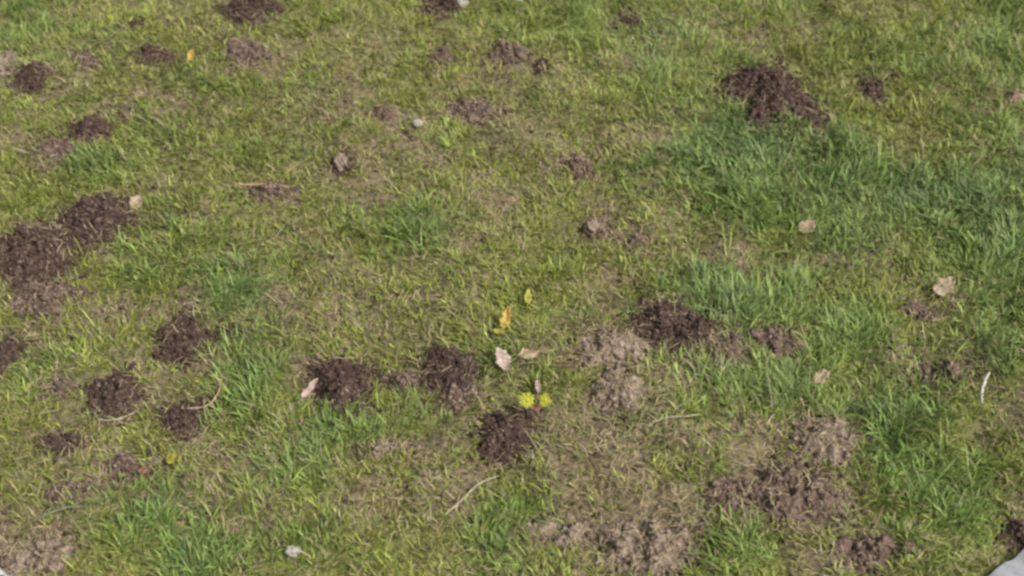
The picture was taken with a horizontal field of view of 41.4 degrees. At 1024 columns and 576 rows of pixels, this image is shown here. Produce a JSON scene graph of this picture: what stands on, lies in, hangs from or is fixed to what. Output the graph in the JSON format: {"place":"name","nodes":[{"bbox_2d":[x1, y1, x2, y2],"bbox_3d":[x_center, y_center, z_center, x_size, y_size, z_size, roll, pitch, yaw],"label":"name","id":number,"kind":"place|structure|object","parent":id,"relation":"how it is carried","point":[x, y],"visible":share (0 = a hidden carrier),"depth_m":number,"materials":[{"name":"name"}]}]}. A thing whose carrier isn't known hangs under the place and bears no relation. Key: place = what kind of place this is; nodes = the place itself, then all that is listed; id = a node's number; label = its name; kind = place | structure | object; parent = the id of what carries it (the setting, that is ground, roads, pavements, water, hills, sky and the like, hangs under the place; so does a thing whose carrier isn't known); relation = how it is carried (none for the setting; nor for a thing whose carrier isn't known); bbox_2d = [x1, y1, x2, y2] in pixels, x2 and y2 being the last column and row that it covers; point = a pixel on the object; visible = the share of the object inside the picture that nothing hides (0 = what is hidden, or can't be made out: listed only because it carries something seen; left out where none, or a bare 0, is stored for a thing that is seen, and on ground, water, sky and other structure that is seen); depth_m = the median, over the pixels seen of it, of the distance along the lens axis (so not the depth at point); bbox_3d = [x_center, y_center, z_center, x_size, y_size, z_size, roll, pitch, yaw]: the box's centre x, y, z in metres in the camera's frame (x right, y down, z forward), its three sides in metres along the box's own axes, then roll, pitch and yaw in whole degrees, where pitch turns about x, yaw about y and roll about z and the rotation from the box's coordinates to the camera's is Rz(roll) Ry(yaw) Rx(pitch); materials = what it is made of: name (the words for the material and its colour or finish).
{"place":"outdoors","nodes":[
{"label":"outdoors","id":0,"kind":"place"},
{"bbox_2d":[0,0,1023,575],"bbox_3d":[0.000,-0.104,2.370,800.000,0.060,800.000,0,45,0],"label":"ground","id":1,"kind":"structure","parent":0,"point":[568,462],"depth_m":2.29,"materials":[{"name":"green plant"}]},
{"bbox_2d":[0,49,21,81],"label":"earth mound","id":2,"kind":"object","parent":1,"relation":"on","point":[7,56],"visible":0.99,"depth_m":2.70,"materials":[{"name":"brown soil"}]},
{"bbox_2d":[0,329,35,379],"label":"earth mound","id":3,"kind":"object","parent":1,"relation":"on","point":[9,351],"visible":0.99,"depth_m":2.15,"materials":[{"name":"brown soil"}]},
{"bbox_2d":[4,61,58,97],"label":"earth mound","id":4,"kind":"object","parent":1,"relation":"on","point":[29,77],"visible":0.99,"depth_m":2.64,"materials":[{"name":"brown soil"}]},
{"bbox_2d":[0,216,89,304],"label":"earth mound","id":5,"kind":"object","parent":1,"relation":"on","point":[28,261],"visible":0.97,"depth_m":2.30,"materials":[{"name":"brown soil"}]},
{"bbox_2d":[1,273,93,326],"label":"earth mound","id":6,"kind":"object","parent":1,"relation":"on","point":[34,291],"visible":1,"depth_m":2.24,"materials":[{"name":"brown soil"}]},
{"bbox_2d":[0,529,104,575],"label":"earth mound","id":7,"kind":"object","parent":1,"relation":"on","point":[42,546],"visible":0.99,"depth_m":1.89,"materials":[{"name":"brown soil"}]},
{"bbox_2d":[33,135,76,161],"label":"earth mound","id":8,"kind":"object","parent":1,"relation":"on","point":[48,147],"visible":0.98,"depth_m":2.51,"materials":[{"name":"brown soil"}]},
{"bbox_2d":[33,373,83,403],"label":"earth mound","id":9,"kind":"object","parent":1,"relation":"on","point":[58,388],"visible":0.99,"depth_m":2.10,"materials":[{"name":"brown soil"}]},
{"bbox_2d":[32,505,88,521],"bbox_3d":[-0.641,0.317,1.922,0.079,0.010,0.008,-13,46,-12],"label":"twig","id":10,"kind":"object","parent":1,"relation":"on","point":[62,508],"visible":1,"depth_m":1.92,"materials":[{"name":"beige wood"}]},
{"bbox_2d":[29,429,95,459],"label":"earth mound","id":11,"kind":"object","parent":1,"relation":"on","point":[58,445],"visible":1,"depth_m":2.03,"materials":[{"name":"brown soil"}]},
{"bbox_2d":[37,476,103,503],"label":"earth mound","id":12,"kind":"object","parent":1,"relation":"on","point":[52,494],"visible":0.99,"depth_m":1.97,"materials":[{"name":"brown soil"}]},
{"bbox_2d":[66,52,109,69],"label":"earth mound","id":13,"kind":"object","parent":1,"relation":"on","point":[88,59],"visible":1,"depth_m":2.68,"materials":[{"name":"brown soil"}]},
{"bbox_2d":[56,114,124,146],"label":"earth mound","id":14,"kind":"object","parent":1,"relation":"on","point":[91,126],"visible":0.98,"depth_m":2.55,"materials":[{"name":"brown soil"}]},
{"bbox_2d":[40,187,153,262],"bbox_3d":[-0.734,-0.119,2.376,0.205,0.063,0.216,0,45,0],"label":"earth mound","id":15,"kind":"object","parent":1,"relation":"on","point":[84,209],"visible":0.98,"depth_m":2.37,"materials":[{"name":"brown soil"}]},
{"bbox_2d":[129,195,143,212],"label":"dead leaf","id":16,"kind":"object","parent":15,"relation":"on","point":[134,200],"visible":1,"depth_m":2.41,"materials":[{"name":"beige plant"}]},
{"bbox_2d":[77,361,147,430],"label":"earth mound","id":17,"kind":"object","parent":1,"relation":"on","point":[109,394],"visible":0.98,"depth_m":2.10,"materials":[{"name":"brown soil"}]},
{"bbox_2d":[93,411,135,420],"bbox_3d":[-0.607,0.194,2.060,0.067,0.006,0.023,0,45,0],"label":"straw","id":18,"kind":"object","parent":1,"relation":"on","point":[113,419],"visible":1,"depth_m":2.05,"materials":[{"name":"beige plant"}]},
{"bbox_2d":[103,106,140,127],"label":"earth mound","id":19,"kind":"object","parent":1,"relation":"on","point":[122,115],"visible":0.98,"depth_m":2.58,"materials":[{"name":"brown soil"}]},
{"bbox_2d":[94,451,164,484],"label":"earth mound","id":20,"kind":"object","parent":1,"relation":"on","point":[128,462],"visible":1,"depth_m":2.01,"materials":[{"name":"brown soil"}]},
{"bbox_2d":[135,467,148,473],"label":"red leaf","id":21,"kind":"object","parent":20,"relation":"on","point":[141,470],"visible":1,"depth_m":2.00,"materials":[{"name":"red plant"}]},
{"bbox_2d":[126,19,151,30],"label":"earth mound","id":22,"kind":"object","parent":1,"relation":"on","point":[134,22],"visible":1,"depth_m":2.77,"materials":[{"name":"brown soil"}]},
{"bbox_2d":[125,43,176,65],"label":"earth mound","id":23,"kind":"object","parent":1,"relation":"on","point":[150,52],"visible":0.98,"depth_m":2.70,"materials":[{"name":"brown soil"}]},
{"bbox_2d":[158,441,165,453],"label":"yellow leaf","id":24,"kind":"object","parent":1,"relation":"on","point":[161,447],"visible":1,"depth_m":2.02,"materials":[{"name":"yellow plant"}]},
{"bbox_2d":[164,450,178,464],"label":"yellow leaf","id":25,"kind":"object","parent":1,"relation":"on","point":[169,460],"visible":1,"depth_m":2.00,"materials":[{"name":"yellow plant"}]},
{"bbox_2d":[151,388,228,443],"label":"earth mound","id":26,"kind":"object","parent":1,"relation":"on","point":[180,417],"visible":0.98,"depth_m":2.07,"materials":[{"name":"brown soil"}]},
{"bbox_2d":[189,375,220,408],"bbox_3d":[-0.475,0.167,2.096,0.039,0.007,0.081,24,50,22],"label":"straw","id":27,"kind":"object","parent":26,"relation":"on","point":[216,395],"visible":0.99,"depth_m":2.09,"materials":[{"name":"beige plant"}]},
{"bbox_2d":[186,49,193,64],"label":"dead leaf","id":28,"kind":"object","parent":1,"relation":"on","point":[189,56],"visible":1,"depth_m":2.68,"materials":[{"name":"yellow plant"}]},
{"bbox_2d":[143,305,237,372],"bbox_3d":[-0.523,0.082,2.190,0.158,0.037,0.133,13,46,13],"label":"earth mound","id":29,"kind":"object","parent":1,"relation":"on","point":[174,346],"visible":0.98,"depth_m":2.18,"materials":[{"name":"brown soil"}]},
{"bbox_2d":[219,36,277,71],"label":"earth mound","id":30,"kind":"object","parent":1,"relation":"on","point":[246,49],"visible":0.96,"depth_m":2.70,"materials":[{"name":"brown soil"}]},
{"bbox_2d":[211,0,291,30],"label":"earth mound","id":31,"kind":"object","parent":1,"relation":"on","point":[244,8],"visible":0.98,"depth_m":2.83,"materials":[{"name":"brown soil"}]},
{"bbox_2d":[247,181,307,205],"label":"earth mound","id":32,"kind":"object","parent":1,"relation":"on","point":[269,189],"visible":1,"depth_m":2.42,"materials":[{"name":"brown soil"}]},
{"bbox_2d":[235,183,287,187],"bbox_3d":[-0.450,-0.185,2.432,0.097,0.007,0.010,0,45,0],"label":"stick","id":33,"kind":"object","parent":32,"relation":"on","point":[252,184],"visible":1,"depth_m":2.43,"materials":[{"name":"brown wood"}]},
{"bbox_2d":[284,545,301,556],"bbox_3d":[-0.306,0.367,1.889,0.027,0.013,0.018,0,45,0],"label":"stone","id":34,"kind":"object","parent":1,"relation":"on","point":[291,551],"visible":1,"depth_m":1.89,"materials":[{"name":"white stone"}]},
{"bbox_2d":[296,378,317,404],"bbox_3d":[-0.316,0.161,2.088,0.015,0.015,0.053,35,71,16],"label":"dead leaf","id":35,"kind":"object","parent":1,"relation":"on","point":[308,390],"visible":1,"depth_m":2.09,"materials":[{"name":"beige plant"}]},
{"bbox_2d":[327,151,359,178],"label":"earth mound","id":36,"kind":"object","parent":1,"relation":"on","point":[349,167],"visible":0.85,"depth_m":2.48,"materials":[{"name":"brown soil"}]},
{"bbox_2d":[333,153,347,171],"bbox_3d":[-0.315,-0.231,2.482,0.027,0.039,0.033,0,45,0],"label":"stone","id":37,"kind":"object","parent":36,"relation":"on","point":[340,161],"visible":1,"depth_m":2.47,"materials":[{"name":"beige stone"}]},
{"bbox_2d":[303,354,384,421],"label":"earth mound","id":38,"kind":"object","parent":1,"relation":"on","point":[331,376],"visible":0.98,"depth_m":2.09,"materials":[{"name":"brown soil"}]},
{"bbox_2d":[368,104,396,124],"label":"earth mound","id":39,"kind":"object","parent":1,"relation":"on","point":[385,113],"visible":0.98,"depth_m":2.57,"materials":[{"name":"brown soil"}]},
{"bbox_2d":[351,438,421,462],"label":"earth mound","id":40,"kind":"object","parent":1,"relation":"on","point":[375,450],"visible":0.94,"depth_m":2.02,"materials":[{"name":"brown soil"}]},
{"bbox_2d":[376,370,423,395],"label":"earth mound","id":41,"kind":"object","parent":1,"relation":"on","point":[399,379],"visible":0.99,"depth_m":2.10,"materials":[{"name":"brown soil"}]},
{"bbox_2d":[412,118,422,127],"bbox_3d":[-0.179,-0.313,2.565,0.022,0.015,0.020,0,45,0],"label":"stone","id":42,"kind":"object","parent":1,"relation":"on","point":[416,122],"visible":1,"depth_m":2.56,"materials":[{"name":"white stone"}]},
{"bbox_2d":[425,43,457,66],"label":"earth mound","id":43,"kind":"object","parent":1,"relation":"on","point":[442,53],"visible":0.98,"depth_m":2.71,"materials":[{"name":"brown soil"}]},
{"bbox_2d":[414,0,472,23],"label":"earth mound","id":44,"kind":"object","parent":1,"relation":"on","point":[454,5],"visible":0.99,"depth_m":2.82,"materials":[{"name":"brown soil"}]},
{"bbox_2d":[458,0,469,6],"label":"stone","id":45,"kind":"object","parent":44,"relation":"on","point":[462,3],"visible":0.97,"depth_m":2.83,"materials":[{"name":"white stone"}]},
{"bbox_2d":[412,341,493,410],"bbox_3d":[-0.098,0.126,2.113,0.142,0.051,0.145,0,45,0],"label":"earth mound","id":46,"kind":"object","parent":1,"relation":"on","point":[438,356],"visible":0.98,"depth_m":2.11,"materials":[{"name":"brown soil"}]},
{"bbox_2d":[423,382,490,414],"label":"earth mound","id":47,"kind":"object","parent":1,"relation":"on","point":[454,394],"visible":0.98,"depth_m":2.08,"materials":[{"name":"brown soil"}]},
{"bbox_2d":[444,475,498,514],"bbox_3d":[-0.059,0.293,1.936,0.100,0.011,0.008,-31,53,-27],"label":"twig","id":48,"kind":"object","parent":1,"relation":"on","point":[466,495],"visible":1,"depth_m":1.93,"materials":[{"name":"beige wood"}]},
{"bbox_2d":[441,95,506,128],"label":"earth mound","id":49,"kind":"object","parent":1,"relation":"on","point":[465,108],"visible":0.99,"depth_m":2.59,"materials":[{"name":"brown soil"}]},
{"bbox_2d":[491,328,507,333],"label":"yellow leaf","id":50,"kind":"object","parent":1,"relation":"on","point":[497,331],"visible":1,"depth_m":2.16,"materials":[{"name":"yellow plant"}]},
{"bbox_2d":[495,346,510,376],"bbox_3d":[-0.013,0.115,2.108,0.026,0.012,0.056,-16,64,-15],"label":"dead leaf","id":51,"kind":"object","parent":1,"relation":"on","point":[503,361],"visible":1,"depth_m":2.11,"materials":[{"name":"beige plant"}]},
{"bbox_2d":[498,306,510,335],"bbox_3d":[-0.012,0.053,2.166,0.019,0.013,0.052,18,64,2],"label":"yellow leaf","id":52,"kind":"object","parent":1,"relation":"on","point":[506,314],"visible":1,"depth_m":2.17,"materials":[{"name":"yellow plant"}]},
{"bbox_2d":[464,401,549,470],"bbox_3d":[-0.007,0.213,2.030,0.129,0.054,0.134,0,45,0],"label":"earth mound","id":53,"kind":"object","parent":1,"relation":"on","point":[508,439],"visible":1,"depth_m":2.01,"materials":[{"name":"brown soil"}]},
{"bbox_2d":[477,40,537,69],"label":"earth mound","id":54,"kind":"object","parent":1,"relation":"on","point":[503,48],"visible":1,"depth_m":2.71,"materials":[{"name":"brown soil"}]},
{"bbox_2d":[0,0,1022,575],"bbox_3d":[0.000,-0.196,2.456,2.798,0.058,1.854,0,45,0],"label":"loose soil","id":55,"kind":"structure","parent":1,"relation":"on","point":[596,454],"depth_m":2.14,"materials":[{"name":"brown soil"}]},
{"bbox_2d":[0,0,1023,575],"bbox_3d":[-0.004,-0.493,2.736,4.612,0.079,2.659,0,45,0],"label":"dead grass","id":56,"kind":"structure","parent":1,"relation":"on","point":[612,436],"depth_m":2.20,"materials":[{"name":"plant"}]},
{"bbox_2d":[9,0,1023,575],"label":"clover","id":57,"kind":"object","parent":1,"relation":"on","point":[727,400],"visible":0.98,"depth_m":2.29,"materials":[{"name":"green plant"}]},
{"bbox_2d":[519,392,533,408],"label":"yellow flower","id":58,"kind":"object","parent":1,"relation":"on","point":[526,401],"visible":1,"depth_m":2.04,"materials":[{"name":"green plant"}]},
{"bbox_2d":[514,347,539,359],"bbox_3d":[0.020,0.105,2.140,0.050,0.011,0.023,-4,56,4],"label":"dead leaf","id":59,"kind":"object","parent":1,"relation":"on","point":[534,353],"visible":0.99,"depth_m":2.14,"materials":[{"name":"beige plant"}]},
{"bbox_2d":[524,288,531,309],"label":"yellow leaf","id":60,"kind":"object","parent":1,"relation":"on","point":[527,296],"visible":1,"depth_m":2.23,"materials":[{"name":"yellow plant"}]},
{"bbox_2d":[529,403,542,409],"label":"dead leaf","id":61,"kind":"object","parent":1,"relation":"on","point":[535,406],"visible":0.97,"depth_m":2.06,"materials":[{"name":"brown plant"}]},
{"bbox_2d":[535,379,540,396],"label":"dead leaf","id":62,"kind":"object","parent":1,"relation":"on","point":[537,386],"visible":1,"depth_m":2.08,"materials":[{"name":"beige plant"}]},
{"bbox_2d":[529,57,554,78],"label":"earth mound","id":63,"kind":"object","parent":1,"relation":"on","point":[537,70],"visible":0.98,"depth_m":2.69,"materials":[{"name":"brown soil"}]},
{"bbox_2d":[539,394,551,411],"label":"yellow flower","id":64,"kind":"object","parent":1,"relation":"on","point":[544,398],"visible":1,"depth_m":2.04,"materials":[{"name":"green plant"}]},
{"bbox_2d":[524,514,601,551],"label":"earth mound","id":65,"kind":"object","parent":1,"relation":"on","point":[576,528],"visible":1,"depth_m":1.92,"materials":[{"name":"brown soil"}]},
{"bbox_2d":[559,152,601,182],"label":"earth mound","id":66,"kind":"object","parent":1,"relation":"on","point":[578,164],"visible":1,"depth_m":2.48,"materials":[{"name":"brown soil"}]},
{"bbox_2d":[576,219,620,241],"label":"earth mound","id":67,"kind":"object","parent":1,"relation":"on","point":[607,226],"visible":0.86,"depth_m":2.37,"materials":[{"name":"brown soil"}]},
{"bbox_2d":[583,220,600,233],"bbox_3d":[0.139,-0.106,2.369,0.031,0.026,0.025,0,45,0],"label":"stone","id":68,"kind":"object","parent":67,"relation":"on","point":[591,226],"visible":1,"depth_m":2.36,"materials":[{"name":"beige stone"}]},
{"bbox_2d":[562,326,660,373],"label":"earth mound","id":69,"kind":"object","parent":1,"relation":"on","point":[614,338],"visible":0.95,"depth_m":2.15,"materials":[{"name":"brown soil"}]},
{"bbox_2d":[579,364,657,423],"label":"earth mound","id":70,"kind":"object","parent":1,"relation":"on","point":[608,397],"visible":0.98,"depth_m":2.07,"materials":[{"name":"brown soil"}]},
{"bbox_2d":[610,10,645,33],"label":"earth mound","id":71,"kind":"object","parent":1,"relation":"on","point":[632,21],"visible":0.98,"depth_m":2.80,"materials":[{"name":"brown soil"}]},
{"bbox_2d":[611,233,645,250],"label":"earth mound","id":72,"kind":"object","parent":1,"relation":"on","point":[636,238],"visible":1,"depth_m":2.36,"materials":[{"name":"brown soil"}]},
{"bbox_2d":[580,505,730,575],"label":"earth mound","id":73,"kind":"object","parent":1,"relation":"on","point":[620,542],"visible":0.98,"depth_m":1.89,"materials":[{"name":"brown soil"}]},
{"bbox_2d":[646,414,701,425],"bbox_3d":[0.242,0.195,2.031,0.088,0.008,0.006,-8,46,-8],"label":"straw","id":74,"kind":"object","parent":1,"relation":"on","point":[672,416],"visible":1,"depth_m":2.03,"materials":[{"name":"beige plant"}]},
{"bbox_2d":[612,293,739,357],"bbox_3d":[0.266,0.058,2.211,0.192,0.057,0.156,23,49,21],"label":"earth mound","id":75,"kind":"object","parent":1,"relation":"on","point":[666,321],"visible":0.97,"depth_m":2.20,"materials":[{"name":"brown soil"}]},
{"bbox_2d":[673,310,686,316],"bbox_3d":[0.271,0.043,2.226,0.034,0.016,0.022,0,45,0],"label":"stone","id":76,"kind":"object","parent":75,"relation":"on","point":[681,313],"visible":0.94,"depth_m":2.22,"materials":[{"name":"brown stone"}]},
{"bbox_2d":[694,326,755,365],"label":"earth mound","id":77,"kind":"object","parent":1,"relation":"on","point":[733,346],"visible":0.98,"depth_m":2.16,"materials":[{"name":"brown soil"}]},
{"bbox_2d":[688,475,762,522],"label":"earth mound","id":78,"kind":"object","parent":1,"relation":"on","point":[731,485],"visible":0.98,"depth_m":1.96,"materials":[{"name":"brown soil"}]},
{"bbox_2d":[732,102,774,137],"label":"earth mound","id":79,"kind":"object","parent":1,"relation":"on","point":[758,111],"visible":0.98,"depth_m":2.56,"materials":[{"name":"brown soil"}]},
{"bbox_2d":[705,54,831,138],"bbox_3d":[0.494,-0.386,2.624,0.237,0.069,0.255,0,45,0],"label":"earth mound","id":80,"kind":"object","parent":1,"relation":"on","point":[771,86],"visible":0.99,"depth_m":2.61,"materials":[{"name":"brown soil"}]},
{"bbox_2d":[748,322,807,363],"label":"earth mound","id":81,"kind":"object","parent":1,"relation":"on","point":[773,339],"visible":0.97,"depth_m":2.17,"materials":[{"name":"brown soil"}]},
{"bbox_2d":[792,219,815,232],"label":"dead leaf","id":82,"kind":"object","parent":1,"relation":"on","point":[811,224],"visible":1,"depth_m":2.35,"materials":[{"name":"beige plant"}]},
{"bbox_2d":[745,452,869,537],"bbox_3d":[0.408,0.301,1.955,0.167,0.049,0.168,-25,50,-23],"label":"earth mound","id":83,"kind":"object","parent":1,"relation":"on","point":[797,497],"visible":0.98,"depth_m":1.95,"materials":[{"name":"brown soil"}]},
{"bbox_2d":[806,368,830,384],"bbox_3d":[0.477,0.141,2.113,0.045,0.013,0.023,-26,61,-9],"label":"dead leaf","id":84,"kind":"object","parent":1,"relation":"on","point":[824,374],"visible":0.97,"depth_m":2.12,"materials":[{"name":"beige plant"}]},
{"bbox_2d":[777,412,883,475],"bbox_3d":[0.470,0.222,2.030,0.132,0.054,0.124,32,53,28],"label":"earth mound","id":85,"kind":"object","parent":1,"relation":"on","point":[833,450],"visible":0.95,"depth_m":2.02,"materials":[{"name":"brown soil"}]},
{"bbox_2d":[809,533,930,575],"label":"earth mound","id":86,"kind":"object","parent":1,"relation":"on","point":[883,548],"visible":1,"depth_m":1.88,"materials":[{"name":"brown soil"}]},
{"bbox_2d":[849,74,890,107],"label":"earth mound","id":87,"kind":"object","parent":1,"relation":"on","point":[875,88],"visible":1,"depth_m":2.62,"materials":[{"name":"brown soil"}]},
{"bbox_2d":[891,71,902,82],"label":"earth mound","id":88,"kind":"object","parent":1,"relation":"on","point":[894,74],"visible":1,"depth_m":2.65,"materials":[{"name":"brown soil"}]},
{"bbox_2d":[901,297,941,324],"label":"earth mound","id":89,"kind":"object","parent":1,"relation":"on","point":[911,304],"visible":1,"depth_m":2.21,"materials":[{"name":"brown soil"}]},
{"bbox_2d":[893,357,989,388],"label":"earth mound","id":90,"kind":"object","parent":1,"relation":"on","point":[947,364],"visible":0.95,"depth_m":2.13,"materials":[{"name":"brown soil"}]},
{"bbox_2d":[927,276,955,298],"bbox_3d":[0.706,0.001,2.231,0.058,0.016,0.038,-34,65,-15],"label":"dead leaf","id":91,"kind":"object","parent":1,"relation":"on","point":[949,281],"visible":1,"depth_m":2.23,"materials":[{"name":"beige plant"}]},
{"bbox_2d":[980,372,989,403],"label":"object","id":92,"kind":"object","parent":1,"relation":"on","point":[984,380],"visible":0.98,"depth_m":2.08,"materials":[{"name":"white"}]},
{"bbox_2d":[995,518,1023,554],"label":"earth mound","id":93,"kind":"object","parent":1,"relation":"on","point":[1014,530],"visible":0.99,"depth_m":1.91,"materials":[{"name":"brown soil"}]},
{"bbox_2d":[1003,88,1023,106],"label":"dead leaf","id":94,"kind":"object","parent":1,"relation":"on","point":[1015,94],"visible":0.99,"depth_m":2.61,"materials":[{"name":"beige plant"}]},
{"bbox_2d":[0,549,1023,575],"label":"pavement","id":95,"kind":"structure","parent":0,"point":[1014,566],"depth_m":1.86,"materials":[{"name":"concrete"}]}
]}

